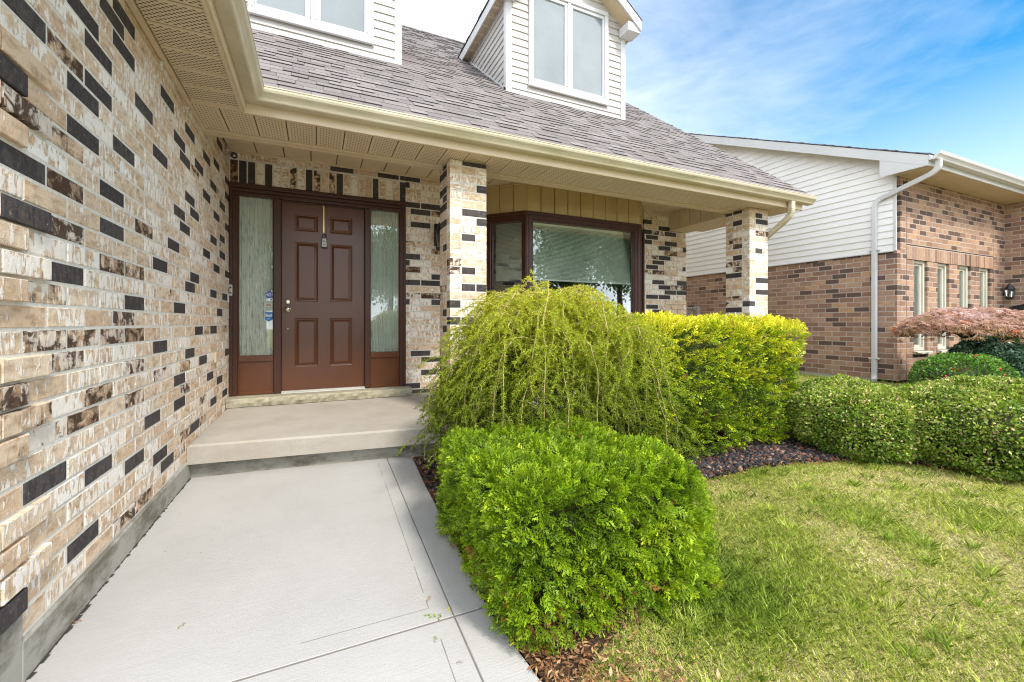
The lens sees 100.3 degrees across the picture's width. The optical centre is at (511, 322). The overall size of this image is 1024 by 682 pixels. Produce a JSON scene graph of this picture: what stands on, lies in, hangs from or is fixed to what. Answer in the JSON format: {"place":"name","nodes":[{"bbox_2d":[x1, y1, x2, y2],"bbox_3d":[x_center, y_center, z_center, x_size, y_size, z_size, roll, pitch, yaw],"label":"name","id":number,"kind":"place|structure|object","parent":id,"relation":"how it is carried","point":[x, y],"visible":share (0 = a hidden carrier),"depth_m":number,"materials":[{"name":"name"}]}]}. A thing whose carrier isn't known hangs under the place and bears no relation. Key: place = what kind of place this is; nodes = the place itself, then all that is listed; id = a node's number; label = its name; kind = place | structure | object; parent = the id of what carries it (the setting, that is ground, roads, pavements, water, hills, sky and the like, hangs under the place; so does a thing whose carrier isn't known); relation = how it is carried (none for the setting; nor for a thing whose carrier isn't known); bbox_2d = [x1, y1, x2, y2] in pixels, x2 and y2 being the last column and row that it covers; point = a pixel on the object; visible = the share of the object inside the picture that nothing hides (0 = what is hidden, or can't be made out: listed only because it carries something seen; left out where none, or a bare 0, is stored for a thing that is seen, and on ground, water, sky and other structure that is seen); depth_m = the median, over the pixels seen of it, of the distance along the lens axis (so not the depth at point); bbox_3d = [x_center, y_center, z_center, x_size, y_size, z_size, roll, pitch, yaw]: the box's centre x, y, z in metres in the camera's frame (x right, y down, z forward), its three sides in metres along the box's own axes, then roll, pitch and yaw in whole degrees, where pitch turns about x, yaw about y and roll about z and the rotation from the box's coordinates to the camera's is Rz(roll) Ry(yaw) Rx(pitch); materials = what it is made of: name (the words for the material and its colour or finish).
{"place":"outdoors","nodes":[
{"label":"outdoors","id":0,"kind":"place"},
{"bbox_2d":[26,457,541,681],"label":"path","id":1,"kind":"structure","parent":0,"point":[338,572],"depth_m":1.68,"materials":[{"name":"concrete"}]},
{"bbox_2d":[27,478,190,678],"bbox_3d":[-1.534,1.071,1.444,0.033,0.005,3.304,0,0,-25],"label":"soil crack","id":2,"kind":"object","parent":1,"relation":"on","point":[68,629],"visible":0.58,"depth_m":1.56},
{"bbox_2d":[375,374,1023,681],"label":"lawn","id":3,"kind":"structure","parent":0,"point":[872,560],"depth_m":1.74,"materials":[{"name":"green plant"}]},
{"bbox_2d":[686,306,699,316],"bbox_3d":[3.114,0.320,8.689,1.890,1.360,0.095,0,0,-25],"label":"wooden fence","id":4,"kind":"object","parent":3,"relation":"on","point":[696,309],"visible":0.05,"depth_m":9.01,"materials":[{"name":"grey wood"}]},
{"bbox_2d":[985,334,1023,344],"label":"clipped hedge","id":5,"kind":"object","parent":3,"relation":"on","point":[1018,339],"visible":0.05,"depth_m":5.48,"materials":[{"name":"green plant"}]},
{"bbox_2d":[413,402,994,681],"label":"planting bed ground","id":6,"kind":"structure","parent":0,"point":[593,641],"depth_m":1.53,"materials":[{"name":"soil"}]},
{"bbox_2d":[395,270,707,502],"bbox_3d":[0.206,0.395,2.864,1.950,1.513,1.810,0,0,-25],"label":"weeping shrub","id":7,"kind":"object","parent":6,"relation":"on","point":[489,381],"visible":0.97,"depth_m":2.56,"materials":[{"name":"green plant"}]},
{"bbox_2d":[435,411,724,658],"bbox_3d":[0.222,0.816,1.971,1.019,0.673,1.154,0,0,-25],"label":"cedar shrub","id":8,"kind":"object","parent":6,"relation":"on","point":[580,502],"visible":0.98,"depth_m":1.56,"materials":[{"name":"green plant"}]},
{"bbox_2d":[414,434,917,550],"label":"lava gravel","id":9,"kind":"structure","parent":6,"relation":"on","point":[737,459],"depth_m":3.26,"materials":[{"name":"grey gravel"}]},
{"bbox_2d":[577,309,811,457],"bbox_3d":[1.575,0.507,3.778,1.981,1.229,1.076,0,0,-25],"label":"cedar hedge","id":10,"kind":"object","parent":6,"relation":"on","point":[732,369],"visible":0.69,"depth_m":3.41,"materials":[{"name":"green plant"}]},
{"bbox_2d":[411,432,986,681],"bbox_3d":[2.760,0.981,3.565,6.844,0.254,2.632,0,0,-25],"label":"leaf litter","id":11,"kind":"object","parent":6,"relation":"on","point":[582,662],"visible":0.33,"depth_m":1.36,"materials":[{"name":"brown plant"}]},
{"bbox_2d":[782,373,930,464],"bbox_3d":[2.888,0.797,3.568,1.028,0.696,0.960,0,0,-25],"label":"boxwood shrub","id":12,"kind":"object","parent":6,"relation":"on","point":[836,410],"visible":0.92,"depth_m":3.29,"materials":[{"name":"green plant"}]},
{"bbox_2d":[877,374,1023,481],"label":"boxwood shrub","id":13,"kind":"object","parent":6,"relation":"on","point":[978,417],"visible":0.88,"depth_m":2.96,"materials":[{"name":"green plant"}]},
{"bbox_2d":[887,306,1023,349],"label":"maple tree","id":14,"kind":"object","parent":6,"relation":"on","point":[962,323],"visible":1,"depth_m":4.72,"materials":[{"name":"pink plant"}]},
{"bbox_2d":[907,350,1023,383],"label":"berry shrub","id":15,"kind":"object","parent":6,"relation":"on","point":[963,364],"visible":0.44,"depth_m":4.14,"materials":[{"name":"green plant"}]},
{"bbox_2d":[947,336,1023,376],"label":"holly shrub","id":16,"kind":"object","parent":6,"relation":"on","point":[1012,354],"visible":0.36,"depth_m":4.53,"materials":[{"name":"green plant"}]},
{"bbox_2d":[402,0,1023,177],"label":"sky","id":17,"kind":"structure","parent":0,"point":[923,76],"materials":[{"name":"blue"}]},
{"bbox_2d":[780,371,906,386],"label":"side yard grass","id":18,"kind":"structure","parent":0,"point":[808,376],"depth_m":6.68,"materials":[{"name":"green plant"}]},
{"label":"ground","id":19,"kind":"structure","parent":0,"visible":0},
{"bbox_2d":[0,0,816,681],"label":"brick house","id":20,"kind":"structure","parent":19,"relation":"on","point":[126,182],"depth_m":3.52,"materials":[{"name":"beige brick"}]},
{"bbox_2d":[214,352,217,362],"bbox_3d":[-2.559,0.300,3.689,0.019,0.090,0.060,0,0,-25],"label":"outlet cover","id":21,"kind":"object","parent":20,"relation":"attached to","point":[215,357],"visible":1,"depth_m":3.67,"materials":[{"name":"beige plastic"}]},
{"bbox_2d":[229,284,231,295],"bbox_3d":[-2.817,-0.328,4.277,0.028,0.115,0.026,0,0,-25],"label":"doorbell","id":22,"kind":"object","parent":20,"relation":"attached to","point":[230,289],"visible":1,"depth_m":4.27,"materials":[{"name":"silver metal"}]},
{"bbox_2d":[226,146,237,158],"bbox_3d":[-2.731,-1.654,4.150,0.126,0.126,0.077,0,0,34],"label":"security camera","id":23,"kind":"object","parent":20,"relation":"attached to","point":[233,155],"visible":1,"depth_m":4.13,"materials":[{"name":"white plastic"}]},
{"bbox_2d":[239,197,272,355],"bbox_3d":[-2.662,-0.465,4.456,0.340,1.670,0.044,0,0,-25],"label":"sheer curtain","id":24,"kind":"object","parent":20,"relation":"hanging from","point":[256,261],"visible":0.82,"depth_m":4.45,"materials":[{"name":"white fabric"}]},
{"bbox_2d":[264,301,272,310],"bbox_3d":[-2.541,-0.179,4.462,0.081,0.106,0.002,0,0,-25],"label":"window sticker","id":25,"kind":"object","parent":20,"relation":"attached to","point":[268,305],"depth_m":4.46,"materials":[{"name":"white paper"}]},
{"bbox_2d":[264,312,272,321],"bbox_3d":[-2.540,-0.063,4.462,0.082,0.110,0.003,0,0,-25],"label":"window sticker","id":26,"kind":"object","parent":20,"relation":"attached to","point":[268,316],"depth_m":4.46,"materials":[{"name":"blue plastic"}]},
{"bbox_2d":[266,291,272,297],"bbox_3d":[-2.534,-0.294,4.465,0.076,0.068,0.002,0,0,-25],"label":"window sticker","id":27,"kind":"object","parent":20,"relation":"attached to","point":[269,294],"depth_m":4.46,"materials":[{"name":"blue plastic"}]},
{"bbox_2d":[282,202,363,390],"bbox_3d":[-2.060,-0.280,4.695,0.831,2.005,0.107,0,0,-25],"label":"front door","id":28,"kind":"structure","parent":20,"relation":"in","point":[323,288],"depth_m":4.69,"materials":[{"name":"brown paint"}]},
{"bbox_2d":[371,210,397,351],"bbox_3d":[-1.493,-0.465,4.992,0.352,1.670,0.044,0,0,-25],"label":"sheer curtain","id":29,"kind":"object","parent":20,"relation":"hanging from","point":[384,281],"visible":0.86,"depth_m":4.99,"materials":[{"name":"white fabric"}]},
{"bbox_2d":[434,222,439,250],"bbox_3d":[-0.867,-1.035,5.122,0.124,0.350,0.160,0,0,-25],"label":"wall lantern","id":30,"kind":"object","parent":20,"relation":"attached to","point":[436,235],"depth_m":5.15,"materials":[{"name":"black metal"}]},
{"bbox_2d":[496,222,521,280],"bbox_3d":[-0.038,-0.901,5.435,0.367,0.728,0.020,0,0,22],"label":"window blind","id":31,"kind":"object","parent":20,"relation":"attached to","point":[507,264],"depth_m":5.43,"materials":[{"name":"grey fabric"}]},
{"bbox_2d":[486,183,644,384],"bbox_3d":[0.915,-0.367,5.816,2.655,2.733,0.518,0,0,-25],"label":"bay window","id":32,"kind":"structure","parent":20,"relation":"in","point":[527,204],"depth_m":5.49,"materials":[{"name":"paint"}]},
{"bbox_2d":[533,222,628,284],"bbox_3d":[0.952,-0.733,5.695,1.585,1.065,0.038,0,0,-25],"label":"window blind","id":33,"kind":"object","parent":20,"relation":"attached to","point":[558,273],"depth_m":5.66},
{"bbox_3d":[-2.067,-1.130,4.689,0.015,0.323,0.042,0,0,-25],"label":"over door hook","id":34,"kind":"object","parent":20,"relation":"hanging from","visible":0},
{"bbox_2d":[321,234,327,247],"bbox_3d":[-2.056,-0.900,4.680,0.068,0.156,0.038,0,0,-25],"label":"key lockbox","id":35,"kind":"object","parent":34,"relation":"hanging from","point":[324,244],"visible":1,"depth_m":4.67,"materials":[{"name":"black metal"}]},
{"bbox_2d":[187,391,781,477],"bbox_3d":[0.378,1.016,4.820,6.298,0.367,1.730,0,0,-25],"label":"porch","id":36,"kind":"object","parent":19,"relation":"on","point":[245,439],"visible":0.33,"depth_m":3.33,"materials":[{"name":"concrete"}]},
{"bbox_2d":[686,133,1023,382],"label":"brick house","id":37,"kind":"structure","parent":19,"relation":"on","point":[868,248],"depth_m":6.84,"materials":[{"name":"brown"}]},
{"bbox_2d":[913,260,932,353],"bbox_3d":[6.122,-0.240,6.487,0.459,1.410,0.265,0,0,-25],"label":"window","id":38,"kind":"structure","parent":37,"relation":"in","point":[918,265],"depth_m":6.53,"materials":[{"name":"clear glass"}]},
{"bbox_2d":[937,263,947,352],"bbox_3d":[6.758,-0.240,6.779,0.438,1.410,0.264,0,0,-25],"label":"window","id":39,"kind":"structure","parent":37,"relation":"in","point":[941,299],"depth_m":6.82,"materials":[{"name":"clear glass"}]},
{"bbox_2d":[959,266,967,341],"bbox_3d":[7.419,-0.240,7.082,0.454,1.410,0.263,0,0,-25],"label":"window","id":40,"kind":"structure","parent":37,"relation":"in","point":[963,270],"depth_m":7.13,"materials":[{"name":"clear glass"}]},
{"bbox_2d":[980,268,986,335],"bbox_3d":[8.092,-0.240,7.389,0.458,1.410,0.266,0,0,-25],"label":"window","id":41,"kind":"structure","parent":37,"relation":"in","point":[983,272],"depth_m":7.44,"materials":[{"name":"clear glass"}]},
{"bbox_2d":[1004,283,1015,298],"bbox_3d":[8.780,-0.560,7.532,0.162,0.280,0.125,0,0,-25],"label":"wall lantern","id":42,"kind":"object","parent":37,"relation":"attached to","point":[1010,287],"depth_m":7.52,"materials":[{"name":"black metal"}]},
{"bbox_2d":[1009,304,1023,310],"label":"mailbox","id":43,"kind":"object","parent":37,"relation":"attached to","point":[1019,307],"visible":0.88,"depth_m":7.40,"materials":[{"name":"black metal"}]}
]}

